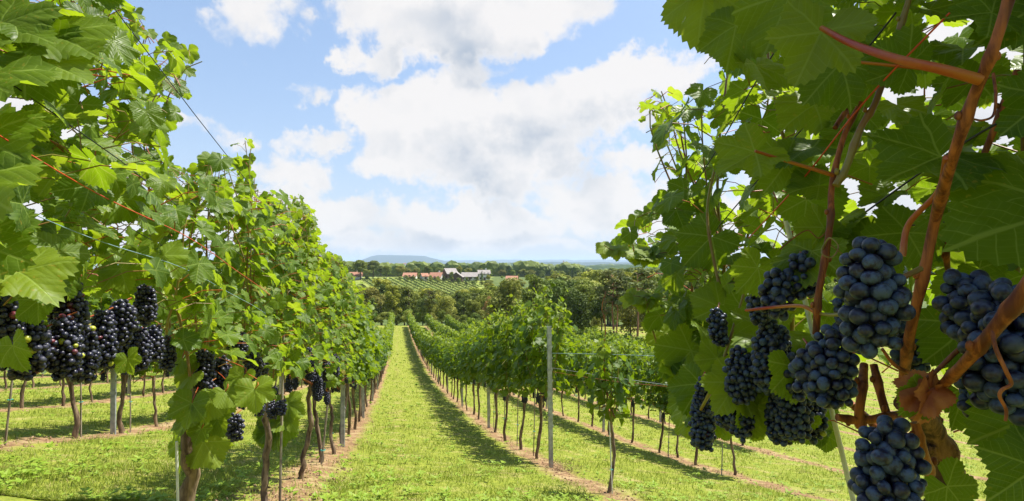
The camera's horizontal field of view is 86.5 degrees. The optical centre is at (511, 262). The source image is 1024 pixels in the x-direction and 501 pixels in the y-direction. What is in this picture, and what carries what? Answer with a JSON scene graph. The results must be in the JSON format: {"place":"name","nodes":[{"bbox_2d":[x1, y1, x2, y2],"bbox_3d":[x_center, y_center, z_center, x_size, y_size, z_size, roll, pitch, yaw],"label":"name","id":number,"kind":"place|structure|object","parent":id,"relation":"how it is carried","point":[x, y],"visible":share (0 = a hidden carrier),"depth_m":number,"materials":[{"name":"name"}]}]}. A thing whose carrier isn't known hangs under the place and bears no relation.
{"place":"outdoors","nodes":[
{"label":"outdoors","id":0,"kind":"place"},
{"bbox_2d":[14,86,346,346],"bbox_3d":[-3.843,2.242,15.125,0.003,5.322,30.410,0,0,-12],"label":"trellis wire","id":1,"kind":"object","parent":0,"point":[125,164],"visible":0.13,"depth_m":1.18,"materials":[{"name":"metal"}]},
{"bbox_2d":[115,9,338,308],"bbox_3d":[-3.863,1.882,15.125,0.003,5.322,30.410,0,0,-12],"label":"trellis wire","id":2,"kind":"object","parent":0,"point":[185,102],"visible":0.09,"depth_m":1.64,"materials":[{"name":"metal"}]},
{"bbox_2d":[95,259,680,265],"bbox_3d":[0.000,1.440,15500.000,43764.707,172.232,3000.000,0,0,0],"label":"horizon hills","id":3,"kind":"structure","parent":0,"point":[501,261],"depth_m":15019.45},
{"bbox_2d":[363,255,448,262],"bbox_3d":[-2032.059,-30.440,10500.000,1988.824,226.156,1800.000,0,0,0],"label":"table hill","id":4,"kind":"structure","parent":0,"point":[395,258],"depth_m":10121.51,"materials":[{"name":"blue"}]},
{"bbox_2d":[442,268,457,278],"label":"house","id":5,"kind":"structure","parent":0,"point":[446,271],"depth_m":332.09,"materials":[{"name":"white wood"}]},
{"bbox_2d":[0,266,989,500],"bbox_3d":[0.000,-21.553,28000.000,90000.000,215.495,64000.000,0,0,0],"label":"ground","id":6,"kind":"structure","parent":0,"point":[492,436],"depth_m":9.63,"materials":[{"name":"green plant"}]},
{"bbox_2d":[4,381,12,444],"bbox_3d":[-4.599,1.129,5.000,0.138,1.102,0.047,0,0,0],"label":"stake","id":7,"kind":"object","parent":6,"relation":"on","point":[8,412],"visible":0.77,"depth_m":4.99,"materials":[{"name":"metal"}]},
{"bbox_2d":[6,368,26,407],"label":"grapevine","id":8,"kind":"object","parent":6,"relation":"on","point":[21,404],"depth_m":9.46,"materials":[{"name":"brown plant"}]},
{"bbox_2d":[46,324,65,405],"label":"grapevine","id":9,"kind":"object","parent":6,"relation":"on","point":[63,393],"depth_m":10.55,"materials":[{"name":"brown plant"}]},
{"bbox_2d":[41,249,115,438],"bbox_3d":[-4.941,0.880,6.104,0.859,2.330,1.691,-2,2,-10],"label":"grapevine","id":10,"kind":"object","parent":6,"relation":"on","point":[105,303],"visible":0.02,"depth_m":6.13,"materials":[{"name":"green plant"}]},
{"bbox_2d":[79,383,82,437],"bbox_3d":[-4.913,1.458,6.200,0.046,1.100,0.047,0,0,0],"label":"stake","id":11,"kind":"object","parent":6,"relation":"on","point":[80,401],"visible":0.69,"depth_m":6.20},
{"bbox_2d":[0,0,216,383],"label":"grapevine","id":12,"kind":"object","parent":6,"relation":"on","point":[51,52],"visible":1,"depth_m":1.07,"materials":[{"name":"green plant"}]},
{"bbox_2d":[0,135,267,293],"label":"trellis wire","id":13,"kind":"object","parent":12,"relation":"attached to","point":[125,207],"visible":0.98,"depth_m":1.09,"materials":[{"name":"metal"}]},
{"bbox_2d":[38,216,262,311],"bbox_3d":[-0.861,0.014,1.325,0.002,0.425,2.198,0,0,-12],"label":"trellis wire","id":14,"kind":"object","parent":12,"relation":"attached to","point":[126,249],"visible":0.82,"depth_m":1.12,"materials":[{"name":"metal"}]},
{"bbox_2d":[110,295,116,433],"bbox_3d":[-5.128,1.439,7.001,0.077,2.136,0.034,0,0,-11],"label":"trellis post","id":15,"kind":"object","parent":6,"relation":"on","point":[113,384],"visible":0.3,"depth_m":6.99,"materials":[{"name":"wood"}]},
{"bbox_2d":[86,291,157,433],"bbox_3d":[-5.177,1.124,7.189,0.911,2.415,1.691,0,0,-14],"label":"grapevine","id":16,"kind":"object","parent":6,"relation":"on","point":[125,377],"visible":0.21,"depth_m":7.17,"materials":[{"name":"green plant"}]},
{"bbox_2d":[117,321,179,426],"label":"grapevine","id":17,"kind":"object","parent":6,"relation":"on","point":[150,369],"visible":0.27,"depth_m":8.27,"materials":[{"name":"green plant"}]},
{"bbox_2d":[11,0,302,500],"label":"grapevine","id":18,"kind":"object","parent":6,"relation":"on","point":[208,426],"visible":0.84,"depth_m":2.00,"materials":[{"name":"green plant"}]},
{"bbox_2d":[175,441,178,500],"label":"stake","id":19,"kind":"object","parent":6,"relation":"on","point":[177,472],"visible":1,"depth_m":2.00,"materials":[{"name":"white plastic"}]},
{"bbox_2d":[185,138,335,500],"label":"grapevine","id":20,"kind":"object","parent":6,"relation":"on","point":[290,409],"visible":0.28,"depth_m":3.39,"materials":[{"name":"green plant"}]},
{"bbox_2d":[279,334,284,500],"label":"stake","id":21,"kind":"object","parent":6,"relation":"on","point":[281,433],"visible":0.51,"depth_m":3.44,"materials":[{"name":"metal"}]},
{"bbox_2d":[244,193,352,478],"bbox_3d":[-1.786,0.680,4.663,0.811,2.422,1.650,0,0,-14],"label":"grapevine","id":22,"kind":"object","parent":6,"relation":"on","point":[314,379],"visible":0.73,"depth_m":4.55,"materials":[{"name":"green plant"}]},
{"bbox_2d":[320,405,327,463],"bbox_3d":[-1.910,1.815,5.528,0.124,0.786,0.050,0,0,15],"label":"stake","id":23,"kind":"object","parent":6,"relation":"on","point":[323,444],"visible":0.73,"depth_m":5.51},
{"bbox_2d":[287,227,362,462],"bbox_3d":[-2.028,0.909,5.829,0.824,2.537,1.678,0,0,-12],"label":"grapevine","id":24,"kind":"object","parent":6,"relation":"on","point":[337,262],"visible":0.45,"depth_m":5.71,"materials":[{"name":"green plant"}]},
{"bbox_2d":[307,256,362,453],"bbox_3d":[-2.274,1.117,6.846,0.766,2.738,1.654,0,0,-17],"label":"grapevine","id":25,"kind":"object","parent":6,"relation":"on","point":[350,300],"visible":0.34,"depth_m":6.84,"materials":[{"name":"green plant"}]},
{"bbox_2d":[340,378,345,446],"bbox_3d":[-2.375,1.815,7.640,0.078,2.136,0.034,0,0,-8],"label":"trellis post","id":26,"kind":"object","parent":6,"relation":"on","point":[342,408],"visible":0.34,"depth_m":7.62,"materials":[{"name":"metal"}]},
{"bbox_2d":[328,276,374,437],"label":"grapevine","id":27,"kind":"object","parent":6,"relation":"on","point":[363,326],"visible":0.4,"depth_m":7.91,"materials":[{"name":"green plant"}]},
{"bbox_2d":[338,285,371,436],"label":"grapevine","id":28,"kind":"object","parent":6,"relation":"on","point":[361,375],"visible":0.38,"depth_m":8.89,"materials":[{"name":"green plant"}]},
{"bbox_2d":[351,260,367,279],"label":"broadleaf tree","id":29,"kind":"object","parent":6,"relation":"on","point":[359,265],"visible":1,"depth_m":323.80,"materials":[{"name":"green plant"}]},
{"bbox_2d":[349,310,379,429],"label":"grapevine","id":30,"kind":"object","parent":6,"relation":"on","point":[367,370],"visible":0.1,"depth_m":10.21,"materials":[{"name":"green plant"}]},
{"bbox_2d":[358,299,376,421],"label":"grapevine","id":31,"kind":"object","parent":6,"relation":"on","point":[359,411],"visible":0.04,"depth_m":11.43,"materials":[{"name":"green plant"}]},
{"bbox_2d":[361,320,382,416],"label":"grapevine","id":32,"kind":"object","parent":6,"relation":"on","point":[377,353],"visible":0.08,"depth_m":12.59,"materials":[{"name":"green plant"}]},
{"bbox_2d":[364,260,379,277],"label":"broadleaf tree","id":33,"kind":"object","parent":6,"relation":"on","point":[371,265],"visible":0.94,"depth_m":336.38,"materials":[{"name":"green plant"}]},
{"bbox_2d":[359,287,385,319],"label":"broadleaf tree","id":34,"kind":"object","parent":6,"relation":"on","point":[373,292],"visible":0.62,"depth_m":111.53,"materials":[{"name":"green plant"}]},
{"bbox_2d":[364,321,384,411],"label":"grapevine","id":35,"kind":"object","parent":6,"relation":"on","point":[380,358],"visible":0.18,"depth_m":13.66,"materials":[{"name":"green plant"}]},
{"bbox_2d":[366,278,391,324],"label":"tall tree","id":36,"kind":"object","parent":6,"relation":"on","point":[377,282],"visible":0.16,"depth_m":154.09,"materials":[{"name":"green plant"}]},
{"bbox_2d":[375,283,389,324],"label":"tall tree","id":37,"kind":"object","parent":6,"relation":"on","point":[382,288],"visible":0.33,"depth_m":124.00,"materials":[{"name":"green plant"}]},
{"bbox_2d":[376,328,389,384],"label":"grapevine","id":38,"kind":"object","parent":6,"relation":"on","point":[384,337],"visible":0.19,"depth_m":22.49,"materials":[{"name":"green plant"}]},
{"bbox_2d":[382,338,391,375],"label":"grapevine","id":39,"kind":"object","parent":6,"relation":"on","point":[390,354],"visible":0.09,"depth_m":29.98,"materials":[{"name":"green plant"}]},
{"bbox_2d":[381,285,401,316],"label":"tall tree","id":40,"kind":"object","parent":6,"relation":"on","point":[392,298],"visible":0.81,"depth_m":117.51,"materials":[{"name":"green plant"}]},
{"bbox_2d":[396,286,420,315],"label":"tall tree","id":41,"kind":"object","parent":6,"relation":"on","point":[407,298],"visible":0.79,"depth_m":113.99,"materials":[{"name":"green plant"}]},
{"bbox_2d":[414,295,436,325],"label":"broadleaf tree","id":42,"kind":"object","parent":6,"relation":"on","point":[420,303],"visible":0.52,"depth_m":108.11,"materials":[{"name":"green plant"}]},
{"bbox_2d":[415,288,441,320],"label":"tall tree","id":43,"kind":"object","parent":6,"relation":"on","point":[422,292],"visible":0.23,"depth_m":124.00,"materials":[{"name":"green plant"}]},
{"bbox_2d":[424,298,435,313],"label":"tall tree","id":44,"kind":"object","parent":6,"relation":"on","point":[430,305],"visible":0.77,"depth_m":100.51,"materials":[{"name":"green plant"}]},
{"bbox_2d":[432,334,441,383],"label":"grapevine","id":45,"kind":"object","parent":6,"relation":"on","point":[436,339],"visible":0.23,"depth_m":26.19,"materials":[{"name":"green plant"}]},
{"bbox_2d":[433,334,450,388],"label":"grapevine","id":46,"kind":"object","parent":6,"relation":"on","point":[436,353],"visible":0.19,"depth_m":24.04,"materials":[{"name":"green plant"}]},
{"bbox_2d":[437,333,450,393],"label":"grapevine","id":47,"kind":"object","parent":6,"relation":"on","point":[442,346],"visible":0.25,"depth_m":21.73,"materials":[{"name":"green plant"}]},
{"bbox_2d":[433,296,457,324],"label":"bushy tree","id":48,"kind":"object","parent":6,"relation":"on","point":[447,301],"visible":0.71,"depth_m":110.71,"materials":[{"name":"green plant"}]},
{"bbox_2d":[441,337,456,398],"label":"grapevine","id":49,"kind":"object","parent":6,"relation":"on","point":[445,365],"visible":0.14,"depth_m":19.37,"materials":[{"name":"green plant"}]},
{"bbox_2d":[442,338,459,401],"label":"grapevine","id":50,"kind":"object","parent":6,"relation":"on","point":[449,362],"visible":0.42,"depth_m":18.32,"materials":[{"name":"green plant"}]},
{"bbox_2d":[452,291,464,317],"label":"tall tree","id":51,"kind":"object","parent":6,"relation":"on","point":[458,298],"visible":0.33,"depth_m":125.69,"materials":[{"name":"green plant"}]},
{"bbox_2d":[450,330,472,394],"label":"grapevine","id":52,"kind":"object","parent":6,"relation":"on","point":[457,370],"visible":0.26,"depth_m":17.20,"materials":[{"name":"green plant"}]},
{"bbox_2d":[454,292,472,318],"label":"tall tree","id":53,"kind":"object","parent":6,"relation":"on","point":[463,305],"visible":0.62,"depth_m":115.99,"materials":[{"name":"green plant"}]},
{"bbox_2d":[454,332,475,414],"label":"grapevine","id":54,"kind":"object","parent":6,"relation":"on","point":[463,371],"visible":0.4,"depth_m":14.54,"materials":[{"name":"green plant"}]},
{"bbox_2d":[454,329,477,410],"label":"grapevine","id":55,"kind":"object","parent":6,"relation":"on","point":[461,331],"visible":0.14,"depth_m":15.86,"materials":[{"name":"green plant"}]},
{"bbox_2d":[461,272,477,280],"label":"house","id":56,"kind":"structure","parent":6,"relation":"on","point":[471,275],"depth_m":325.18,"materials":[{"name":"stone"}]},
{"bbox_2d":[458,321,484,419],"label":"grapevine","id":57,"kind":"object","parent":6,"relation":"on","point":[470,362],"visible":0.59,"depth_m":13.63,"materials":[{"name":"green plant"}]},
{"bbox_2d":[464,299,481,314],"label":"broadleaf tree","id":58,"kind":"object","parent":6,"relation":"on","point":[474,306],"visible":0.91,"depth_m":103.92,"materials":[{"name":"green plant"}]},
{"bbox_2d":[477,268,490,279],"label":"house","id":59,"kind":"structure","parent":6,"relation":"on","point":[485,272],"depth_m":329.29,"materials":[{"name":"stone"}]},
{"bbox_2d":[469,318,500,413],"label":"grapevine","id":60,"kind":"object","parent":6,"relation":"on","point":[476,358],"visible":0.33,"depth_m":12.50,"materials":[{"name":"green plant"}]},
{"bbox_2d":[478,285,497,325],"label":"tall tree","id":61,"kind":"object","parent":6,"relation":"on","point":[485,291],"visible":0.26,"depth_m":129.93,"materials":[{"name":"green plant"}]},
{"bbox_2d":[476,292,499,310],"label":"broadleaf tree","id":62,"kind":"object","parent":6,"relation":"on","point":[483,297],"visible":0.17,"depth_m":111.88,"materials":[{"name":"green plant"}]},
{"bbox_2d":[487,386,489,427],"bbox_3d":[-0.527,2.915,12.128,0.078,2.136,0.034,-1,0,-16],"label":"trellis post","id":63,"kind":"object","parent":6,"relation":"on","point":[488,407],"visible":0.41,"depth_m":12.11,"materials":[{"name":"metal"}]},
{"bbox_2d":[0,356,978,500],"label":"straw litter","id":64,"kind":"object","parent":6,"relation":"on","point":[290,478],"visible":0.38,"depth_m":5.73,"materials":[{"name":"beige plant"}]},
{"bbox_2d":[473,312,513,432],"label":"grapevine","id":65,"kind":"object","parent":6,"relation":"on","point":[487,369],"visible":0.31,"depth_m":11.32,"materials":[{"name":"green plant"}]},
{"bbox_2d":[479,305,519,440],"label":"grapevine","id":66,"kind":"object","parent":6,"relation":"on","point":[505,366],"visible":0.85,"depth_m":10.01,"materials":[{"name":"green plant"}]},
{"bbox_2d":[484,277,524,322],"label":"bushy tree","id":67,"kind":"object","parent":6,"relation":"on","point":[497,299],"visible":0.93,"depth_m":83.62,"materials":[{"name":"green plant"}]},
{"bbox_2d":[384,312,645,356],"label":"vine rows","id":68,"kind":"object","parent":6,"relation":"on","point":[434,325],"visible":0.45,"depth_m":58.18,"materials":[{"name":"green plant"}]},
{"bbox_2d":[496,294,546,449],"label":"grapevine","id":69,"kind":"object","parent":6,"relation":"on","point":[518,384],"visible":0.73,"depth_m":9.04,"materials":[{"name":"green plant"}]},
{"bbox_2d":[519,274,548,316],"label":"tall tree","id":70,"kind":"object","parent":6,"relation":"on","point":[537,285],"visible":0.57,"depth_m":78.98,"materials":[{"name":"green plant"}]},
{"bbox_2d":[508,271,577,458],"bbox_3d":[0.430,1.545,7.983,0.814,2.840,1.648,2,0,-12],"label":"grapevine","id":71,"kind":"object","parent":6,"relation":"on","point":[537,378],"visible":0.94,"depth_m":7.80,"materials":[{"name":"green plant"}]},
{"bbox_2d":[546,326,553,467],"bbox_3d":[0.508,1.937,7.227,0.077,2.180,0.034,-1,0,-13],"label":"trellis post","id":72,"kind":"object","parent":6,"relation":"on","point":[549,391],"visible":0.98,"depth_m":7.21,"materials":[{"name":"metal"}]},
{"bbox_2d":[545,280,564,320],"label":"tall tree","id":73,"kind":"object","parent":6,"relation":"on","point":[556,296],"visible":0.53,"depth_m":74.41,"materials":[{"name":"green plant"}]},
{"bbox_2d":[540,279,575,310],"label":"broadleaf tree","id":74,"kind":"object","parent":6,"relation":"on","point":[563,285],"visible":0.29,"depth_m":90.89,"materials":[{"name":"green plant"}]},
{"bbox_2d":[537,455,589,475],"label":"dry prunings","id":75,"kind":"object","parent":6,"relation":"on","point":[569,469],"visible":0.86,"depth_m":6.97,"materials":[{"name":"plant"}]},
{"bbox_2d":[553,343,577,415],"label":"grapevine","id":76,"kind":"object","parent":6,"relation":"on","point":[558,378],"visible":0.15,"depth_m":15.90,"materials":[{"name":"green plant"}]},
{"bbox_2d":[563,336,588,421],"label":"grapevine","id":77,"kind":"object","parent":6,"relation":"on","point":[571,379],"visible":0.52,"depth_m":14.74,"materials":[{"name":"green plant"}]},
{"bbox_2d":[564,289,593,329],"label":"bushy tree","id":78,"kind":"object","parent":6,"relation":"on","point":[579,302],"visible":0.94,"depth_m":70.49,"materials":[{"name":"green plant"}]},
{"bbox_2d":[574,278,603,316],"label":"broadleaf tree","id":79,"kind":"object","parent":6,"relation":"on","point":[582,285],"visible":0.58,"depth_m":94.31,"materials":[{"name":"green plant"}]},
{"bbox_2d":[248,260,934,278],"bbox_3d":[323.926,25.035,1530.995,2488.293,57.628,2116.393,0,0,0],"label":"woods","id":80,"kind":"object","parent":6,"relation":"on","point":[517,266],"visible":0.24,"depth_m":502.24,"materials":[{"name":"plant"}]},
{"bbox_2d":[572,333,612,426],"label":"grapevine","id":81,"kind":"object","parent":6,"relation":"on","point":[586,363],"visible":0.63,"depth_m":13.69,"materials":[{"name":"green plant"}]},
{"bbox_2d":[588,270,607,325],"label":"tall tree","id":82,"kind":"object","parent":6,"relation":"on","point":[596,274],"visible":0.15,"depth_m":115.04,"materials":[{"name":"green plant"}]},
{"bbox_2d":[589,296,616,330],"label":"broadleaf tree","id":83,"kind":"object","parent":6,"relation":"on","point":[597,307],"visible":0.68,"depth_m":71.27,"materials":[{"name":"green plant"}]},
{"bbox_2d":[599,287,612,314],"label":"pine tree","id":84,"kind":"object","parent":6,"relation":"on","point":[605,301],"visible":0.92,"depth_m":55.94,"materials":[{"name":"green plant"}]},
{"bbox_2d":[576,292,636,492],"bbox_3d":[0.903,1.297,5.234,0.443,2.017,0.543,0,0,-32],"label":"grapevine","id":85,"kind":"object","parent":6,"relation":"on","point":[619,391],"visible":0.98,"depth_m":5.20,"materials":[{"name":"green plant"}]},
{"bbox_2d":[591,269,630,334],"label":"pine tree","id":86,"kind":"object","parent":6,"relation":"on","point":[608,273],"visible":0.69,"depth_m":56.97,"materials":[{"name":"green plant"}]},
{"bbox_2d":[609,421,612,493],"bbox_3d":[0.955,1.905,5.248,0.037,0.785,0.032,0,0,-33],"label":"stake","id":87,"kind":"object","parent":6,"relation":"on","point":[610,458],"visible":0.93,"depth_m":5.25,"materials":[{"name":"grey metal"}]},
{"bbox_2d":[589,328,637,434],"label":"grapevine","id":88,"kind":"object","parent":6,"relation":"on","point":[610,340],"visible":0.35,"depth_m":12.49,"materials":[{"name":"green plant"}]},
{"bbox_2d":[603,273,627,331],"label":"pine tree","id":89,"kind":"object","parent":6,"relation":"on","point":[620,276],"visible":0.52,"depth_m":57.50,"materials":[{"name":"green plant"}]},
{"bbox_2d":[613,298,646,334],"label":"bushy tree","id":90,"kind":"object","parent":6,"relation":"on","point":[627,317],"visible":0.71,"depth_m":65.06,"materials":[{"name":"green plant"}]},
{"bbox_2d":[612,336,654,442],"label":"grapevine","id":91,"kind":"object","parent":6,"relation":"on","point":[625,371],"visible":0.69,"depth_m":11.26,"materials":[{"name":"green plant"}]},
{"bbox_2d":[614,267,657,336],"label":"pine tree","id":92,"kind":"object","parent":6,"relation":"on","point":[642,273],"visible":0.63,"depth_m":51.91,"materials":[{"name":"green plant"}]},
{"bbox_2d":[636,341,655,418],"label":"grapevine","id":93,"kind":"object","parent":6,"relation":"on","point":[646,348],"visible":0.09,"depth_m":16.99,"materials":[{"name":"green plant"}]},
{"bbox_2d":[631,343,671,452],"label":"grapevine","id":94,"kind":"object","parent":6,"relation":"on","point":[650,400],"visible":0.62,"depth_m":10.21,"materials":[{"name":"green plant"}]},
{"bbox_2d":[644,276,670,313],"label":"tall tree","id":95,"kind":"object","parent":6,"relation":"on","point":[658,278],"visible":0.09,"depth_m":64.23,"materials":[{"name":"green plant"}]},
{"bbox_2d":[649,375,678,457],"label":"grapevine","id":96,"kind":"object","parent":6,"relation":"on","point":[657,389],"visible":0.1,"depth_m":9.90,"materials":[{"name":"green plant"}]},
{"bbox_2d":[684,277,703,291],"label":"tall tree","id":97,"kind":"object","parent":6,"relation":"on","point":[697,284],"visible":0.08,"depth_m":60.66,"materials":[{"name":"green plant"}]},
{"bbox_2d":[730,436,736,474],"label":"grapevine","id":98,"kind":"object","parent":6,"relation":"on","point":[733,463],"visible":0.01,"depth_m":7.91,"materials":[{"name":"brown plant"}]},
{"bbox_2d":[595,57,876,452],"bbox_3d":[0.671,0.233,1.657,0.813,2.231,1.829,0,0,15],"label":"grapevine","id":99,"kind":"object","parent":6,"relation":"on","point":[740,386],"visible":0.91,"depth_m":1.29,"materials":[{"name":"green plant"}]},
{"bbox_2d":[643,0,1023,500],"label":"grapevine","id":100,"kind":"object","parent":6,"relation":"on","point":[822,79],"visible":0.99,"depth_m":0.56,"materials":[{"name":"green plant"}]},
{"bbox_2d":[665,53,774,230],"bbox_3d":[0.486,-0.242,1.401,0.019,0.252,1.209,0,0,7],"label":"trellis wire","id":101,"kind":"object","parent":100,"relation":"attached to","point":[731,123],"visible":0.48,"depth_m":1.08,"materials":[{"name":"metal"}]},
{"bbox_2d":[716,12,896,229],"bbox_3d":[0.524,-0.138,1.301,0.029,0.368,1.204,0,0,4],"label":"trellis wire","id":102,"kind":"object","parent":100,"relation":"attached to","point":[885,25],"visible":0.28,"depth_m":0.74,"materials":[{"name":"metal"}]},
{"bbox_2d":[783,218,855,500],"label":"stake","id":103,"kind":"object","parent":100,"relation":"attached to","point":[831,410],"visible":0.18,"depth_m":0.95,"materials":[{"name":"grey metal"}]},
{"bbox_2d":[748,12,949,237],"bbox_3d":[0.392,-0.136,0.725,0.033,0.189,0.451,0,0,1],"label":"trellis wire","id":104,"kind":"object","parent":100,"relation":"attached to","point":[892,71],"visible":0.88,"depth_m":0.59,"materials":[{"name":"metal"}]},
{"bbox_2d":[865,123,996,212],"bbox_3d":[0.558,-0.038,0.977,0.044,0.243,0.856,0,0,6],"label":"trellis wire","id":105,"kind":"object","parent":100,"relation":"attached to","point":[916,175],"visible":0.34,"depth_m":0.69,"materials":[{"name":"metal"}]},
{"bbox_2d":[962,125,1018,270],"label":"grapevine","id":106,"kind":"object","parent":6,"relation":"on","point":[968,146],"visible":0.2,"depth_m":0.76,"materials":[{"name":"green plant"}]},
{"bbox_2d":[0,0,1022,260],"label":"sky","id":107,"kind":"structure","parent":0,"point":[444,130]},
{"bbox_2d":[394,262,680,265],"bbox_3d":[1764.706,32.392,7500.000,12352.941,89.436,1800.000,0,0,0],"label":"plain hills","id":108,"kind":"structure","parent":0,"point":[584,263],"depth_m":7271.44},
{"bbox_2d":[585,264,728,270],"bbox_3d":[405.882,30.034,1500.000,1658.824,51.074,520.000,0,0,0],"label":"nearer ridge","id":109,"kind":"structure","parent":0,"point":[612,266],"depth_m":1443.44,"materials":[{"name":"plant"}]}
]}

